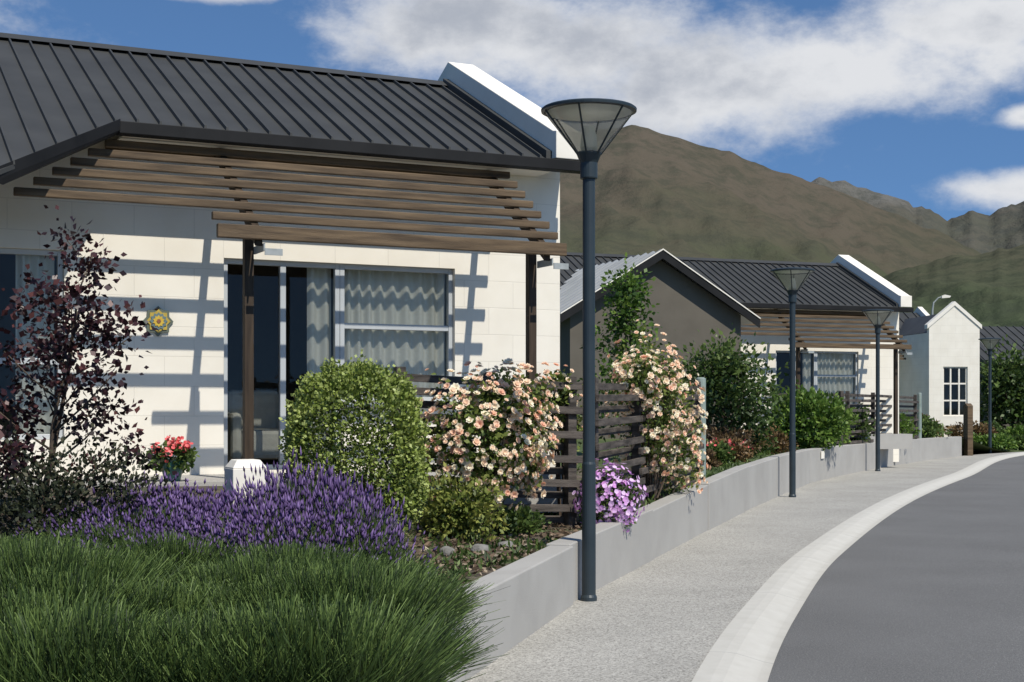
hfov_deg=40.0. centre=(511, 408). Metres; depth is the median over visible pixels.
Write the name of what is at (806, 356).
sliding door
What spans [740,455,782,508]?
retaining wall
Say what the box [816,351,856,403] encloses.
window
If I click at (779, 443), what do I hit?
shrub
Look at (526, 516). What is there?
shrub
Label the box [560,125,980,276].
mountain
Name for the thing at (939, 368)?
house
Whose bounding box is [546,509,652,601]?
retaining wall
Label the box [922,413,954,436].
shrub
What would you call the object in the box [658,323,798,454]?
tree
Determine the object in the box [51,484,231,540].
lavender bush
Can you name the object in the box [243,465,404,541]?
lavender bush
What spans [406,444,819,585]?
ground cover
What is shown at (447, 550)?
garden stone
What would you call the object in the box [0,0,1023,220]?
sky
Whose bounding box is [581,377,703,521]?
fence
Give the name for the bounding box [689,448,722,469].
shrub
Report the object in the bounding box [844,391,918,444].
fence
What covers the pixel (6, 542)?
ornamental grass
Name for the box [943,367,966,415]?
window
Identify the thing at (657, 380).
rose bush
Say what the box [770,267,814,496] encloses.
street lamp
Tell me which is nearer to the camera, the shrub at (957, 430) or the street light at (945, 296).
the shrub at (957, 430)
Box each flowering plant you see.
[572,458,647,532]
[692,437,752,452]
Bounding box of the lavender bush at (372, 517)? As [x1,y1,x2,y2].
[249,475,425,563]
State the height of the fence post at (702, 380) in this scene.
1.685 m
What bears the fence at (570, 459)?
on the garden bed
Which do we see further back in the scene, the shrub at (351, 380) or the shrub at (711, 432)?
the shrub at (711, 432)
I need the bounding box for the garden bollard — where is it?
[224,459,266,512]
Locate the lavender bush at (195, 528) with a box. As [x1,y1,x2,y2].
[104,512,278,558]
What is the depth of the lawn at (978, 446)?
26.93 m
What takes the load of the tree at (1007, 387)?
on the lawn at (978, 446)
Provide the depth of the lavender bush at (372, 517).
9.07 m
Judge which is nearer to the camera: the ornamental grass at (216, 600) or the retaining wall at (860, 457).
the ornamental grass at (216, 600)
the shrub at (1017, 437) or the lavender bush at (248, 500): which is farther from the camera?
the shrub at (1017, 437)
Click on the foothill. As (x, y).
(986, 289)
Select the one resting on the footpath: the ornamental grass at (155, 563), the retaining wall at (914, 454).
the retaining wall at (914, 454)
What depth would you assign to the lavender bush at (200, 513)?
8.82 m
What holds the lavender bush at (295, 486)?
on the garden bed
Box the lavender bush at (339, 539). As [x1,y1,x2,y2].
[189,495,402,561]
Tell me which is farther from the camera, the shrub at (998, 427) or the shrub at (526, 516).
the shrub at (998, 427)
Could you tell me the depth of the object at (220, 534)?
8.20 m
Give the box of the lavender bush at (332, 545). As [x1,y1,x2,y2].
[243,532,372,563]
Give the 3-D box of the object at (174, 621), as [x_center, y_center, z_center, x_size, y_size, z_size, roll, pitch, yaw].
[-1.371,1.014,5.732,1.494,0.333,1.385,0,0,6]
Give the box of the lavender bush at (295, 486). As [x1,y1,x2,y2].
[212,446,394,522]
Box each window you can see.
[0,248,62,439]
[340,264,452,401]
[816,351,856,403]
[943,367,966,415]
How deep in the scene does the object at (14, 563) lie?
6.79 m
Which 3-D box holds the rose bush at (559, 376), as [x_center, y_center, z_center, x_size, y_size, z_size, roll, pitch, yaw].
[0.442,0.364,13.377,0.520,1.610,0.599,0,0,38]
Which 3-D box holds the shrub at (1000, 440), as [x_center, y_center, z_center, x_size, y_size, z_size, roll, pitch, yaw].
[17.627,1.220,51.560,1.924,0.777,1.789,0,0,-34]
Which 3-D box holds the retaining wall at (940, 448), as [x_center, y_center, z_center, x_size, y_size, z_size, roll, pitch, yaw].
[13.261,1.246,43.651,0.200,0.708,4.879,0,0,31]
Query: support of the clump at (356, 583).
on the garden bed
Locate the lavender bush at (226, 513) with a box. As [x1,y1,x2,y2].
[162,490,307,533]
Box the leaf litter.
[399,510,581,582]
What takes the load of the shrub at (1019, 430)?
on the lawn at (978, 446)
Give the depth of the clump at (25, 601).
5.72 m
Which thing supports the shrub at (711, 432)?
on the lawn at (978, 446)
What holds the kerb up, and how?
on the road
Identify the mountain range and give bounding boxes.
[812,177,1023,253]
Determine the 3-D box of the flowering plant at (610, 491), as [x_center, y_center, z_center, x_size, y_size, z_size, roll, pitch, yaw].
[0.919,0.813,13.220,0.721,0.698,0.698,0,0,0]
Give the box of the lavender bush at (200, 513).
[99,496,249,540]
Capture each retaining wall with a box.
[445,545,572,681]
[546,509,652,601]
[639,485,707,558]
[695,466,748,529]
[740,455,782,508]
[776,449,809,493]
[809,445,846,482]
[847,443,884,473]
[885,439,921,466]
[922,436,961,460]
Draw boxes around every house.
[0,32,579,512]
[560,249,913,461]
[899,301,981,450]
[980,326,1023,426]
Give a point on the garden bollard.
(233, 469)
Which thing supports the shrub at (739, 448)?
on the lawn at (978, 446)
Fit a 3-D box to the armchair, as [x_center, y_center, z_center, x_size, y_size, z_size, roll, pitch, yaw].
[-2.752,0.180,15.395,0.840,0.770,0.800,0,0,-26]
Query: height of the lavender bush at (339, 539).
0.655 m
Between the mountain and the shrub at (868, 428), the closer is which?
the shrub at (868, 428)
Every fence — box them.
[385,367,582,526]
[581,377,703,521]
[769,391,846,444]
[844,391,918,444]
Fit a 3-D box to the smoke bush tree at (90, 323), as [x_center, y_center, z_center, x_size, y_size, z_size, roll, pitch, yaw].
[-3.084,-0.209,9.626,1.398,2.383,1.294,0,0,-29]
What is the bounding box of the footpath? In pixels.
[466,452,1018,681]
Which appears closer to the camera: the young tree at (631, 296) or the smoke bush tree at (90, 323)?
the smoke bush tree at (90, 323)
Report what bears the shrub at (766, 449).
on the lawn at (978, 446)
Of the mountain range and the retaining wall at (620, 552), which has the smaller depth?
the retaining wall at (620, 552)
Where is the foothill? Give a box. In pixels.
[883,244,1023,326]
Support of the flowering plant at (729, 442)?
on the lawn at (978, 446)
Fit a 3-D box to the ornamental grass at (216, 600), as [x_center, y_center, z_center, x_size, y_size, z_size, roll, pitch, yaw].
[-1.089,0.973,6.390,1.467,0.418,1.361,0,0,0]
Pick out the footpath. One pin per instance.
(669, 616)
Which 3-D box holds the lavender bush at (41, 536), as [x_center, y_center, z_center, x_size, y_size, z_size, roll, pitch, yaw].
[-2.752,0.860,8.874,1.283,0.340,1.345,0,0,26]
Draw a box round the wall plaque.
[821,451,824,458]
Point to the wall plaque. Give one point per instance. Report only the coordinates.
(822, 454)
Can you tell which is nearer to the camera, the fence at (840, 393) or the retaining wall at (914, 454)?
the fence at (840, 393)
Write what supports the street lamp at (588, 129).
on the footpath
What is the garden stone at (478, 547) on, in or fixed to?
on the garden bed
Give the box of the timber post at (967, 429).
[963,403,972,455]
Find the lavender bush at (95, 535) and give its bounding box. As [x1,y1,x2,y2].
[7,511,186,554]
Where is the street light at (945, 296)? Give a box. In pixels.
[931,295,950,314]
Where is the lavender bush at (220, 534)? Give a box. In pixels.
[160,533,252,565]
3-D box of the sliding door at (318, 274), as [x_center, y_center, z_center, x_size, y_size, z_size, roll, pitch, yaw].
[-2.401,-0.445,14.583,1.241,2.146,0.162,0,0,-26]
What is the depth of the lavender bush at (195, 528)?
8.47 m
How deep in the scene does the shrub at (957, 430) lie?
52.78 m
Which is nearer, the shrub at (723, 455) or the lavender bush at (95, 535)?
the lavender bush at (95, 535)
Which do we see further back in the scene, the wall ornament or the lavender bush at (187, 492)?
the wall ornament
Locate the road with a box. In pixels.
[768,455,1023,681]
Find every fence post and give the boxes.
[696,377,705,476]
[918,393,921,438]
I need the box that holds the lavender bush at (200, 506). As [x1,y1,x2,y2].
[126,482,246,522]
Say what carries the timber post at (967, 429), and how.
on the lawn at (978, 446)
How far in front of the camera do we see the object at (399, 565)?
8.19 m
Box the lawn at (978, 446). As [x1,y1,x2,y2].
[560,439,1023,476]
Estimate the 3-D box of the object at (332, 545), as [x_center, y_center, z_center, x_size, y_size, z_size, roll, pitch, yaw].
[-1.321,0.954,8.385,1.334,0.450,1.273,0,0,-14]
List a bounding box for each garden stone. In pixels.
[439,546,455,556]
[471,544,488,553]
[497,541,512,549]
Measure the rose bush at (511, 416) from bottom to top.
1.617 m
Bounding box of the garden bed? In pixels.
[0,466,692,589]
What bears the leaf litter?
on the garden bed
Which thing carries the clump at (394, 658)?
on the garden bed
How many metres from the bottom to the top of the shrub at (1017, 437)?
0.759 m
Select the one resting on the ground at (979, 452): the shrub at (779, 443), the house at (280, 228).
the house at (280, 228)
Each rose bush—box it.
[397,358,569,534]
[531,362,582,524]
[601,319,710,500]
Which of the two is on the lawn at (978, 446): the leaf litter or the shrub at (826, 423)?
the shrub at (826, 423)
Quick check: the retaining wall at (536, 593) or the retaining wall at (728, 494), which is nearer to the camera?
the retaining wall at (536, 593)
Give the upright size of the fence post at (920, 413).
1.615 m
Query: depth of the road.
11.85 m
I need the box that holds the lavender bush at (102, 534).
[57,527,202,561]
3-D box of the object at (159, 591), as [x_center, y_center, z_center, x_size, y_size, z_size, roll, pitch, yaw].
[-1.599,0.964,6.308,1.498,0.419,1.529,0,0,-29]
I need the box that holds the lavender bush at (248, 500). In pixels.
[163,481,345,541]
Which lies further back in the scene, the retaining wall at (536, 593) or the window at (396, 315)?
the window at (396, 315)
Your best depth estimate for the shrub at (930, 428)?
43.67 m
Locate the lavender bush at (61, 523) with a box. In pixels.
[5,496,143,539]
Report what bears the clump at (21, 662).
on the garden bed
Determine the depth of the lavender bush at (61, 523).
9.01 m
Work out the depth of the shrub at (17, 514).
9.16 m
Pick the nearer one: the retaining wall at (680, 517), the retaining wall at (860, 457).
the retaining wall at (680, 517)
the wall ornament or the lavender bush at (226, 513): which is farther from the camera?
the wall ornament
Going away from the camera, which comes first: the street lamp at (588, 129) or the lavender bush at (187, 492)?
the lavender bush at (187, 492)
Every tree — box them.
[0,205,177,523]
[577,252,681,459]
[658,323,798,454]
[980,334,1023,429]
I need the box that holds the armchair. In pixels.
[228,390,304,460]
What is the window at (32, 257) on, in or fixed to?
in the house at (280, 228)
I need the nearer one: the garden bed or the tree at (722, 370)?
the garden bed
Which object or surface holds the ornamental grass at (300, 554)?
on the garden bed
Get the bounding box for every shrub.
[0,422,188,540]
[278,349,433,539]
[414,461,509,543]
[492,501,550,535]
[682,422,774,455]
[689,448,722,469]
[706,439,736,466]
[708,436,754,461]
[745,427,779,454]
[753,423,798,453]
[757,384,866,450]
[837,401,875,444]
[899,410,926,437]
[902,414,951,438]
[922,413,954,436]
[945,420,998,438]
[973,432,1021,451]
[982,417,1007,435]
[1006,424,1023,435]
[1007,433,1023,449]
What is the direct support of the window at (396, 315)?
in the house at (280, 228)
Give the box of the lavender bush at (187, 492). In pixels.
[72,470,233,516]
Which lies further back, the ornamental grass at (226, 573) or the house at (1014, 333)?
the house at (1014, 333)
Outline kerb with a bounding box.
[692,452,1023,681]
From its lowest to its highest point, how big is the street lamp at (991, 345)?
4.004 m
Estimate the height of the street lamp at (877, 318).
4.004 m
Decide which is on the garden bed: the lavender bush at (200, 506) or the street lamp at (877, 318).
the lavender bush at (200, 506)
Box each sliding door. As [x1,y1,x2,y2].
[224,258,339,469]
[776,351,815,419]
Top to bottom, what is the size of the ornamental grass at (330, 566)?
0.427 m
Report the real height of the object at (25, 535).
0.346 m
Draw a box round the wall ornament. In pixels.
[143,306,172,335]
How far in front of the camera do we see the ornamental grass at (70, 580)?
6.22 m
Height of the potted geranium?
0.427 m
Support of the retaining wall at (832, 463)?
on the footpath
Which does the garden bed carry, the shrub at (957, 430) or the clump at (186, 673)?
the clump at (186, 673)
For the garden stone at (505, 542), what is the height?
0.086 m
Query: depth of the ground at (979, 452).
53.97 m
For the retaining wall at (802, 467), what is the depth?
27.56 m
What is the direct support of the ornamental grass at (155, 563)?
on the garden bed
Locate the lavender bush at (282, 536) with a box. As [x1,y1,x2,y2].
[174,503,357,555]
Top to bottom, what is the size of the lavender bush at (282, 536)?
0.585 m
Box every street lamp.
[541,98,636,601]
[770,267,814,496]
[862,309,893,470]
[978,338,1000,452]
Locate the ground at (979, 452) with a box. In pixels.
[962,451,1007,455]
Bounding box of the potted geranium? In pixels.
[143,435,199,481]

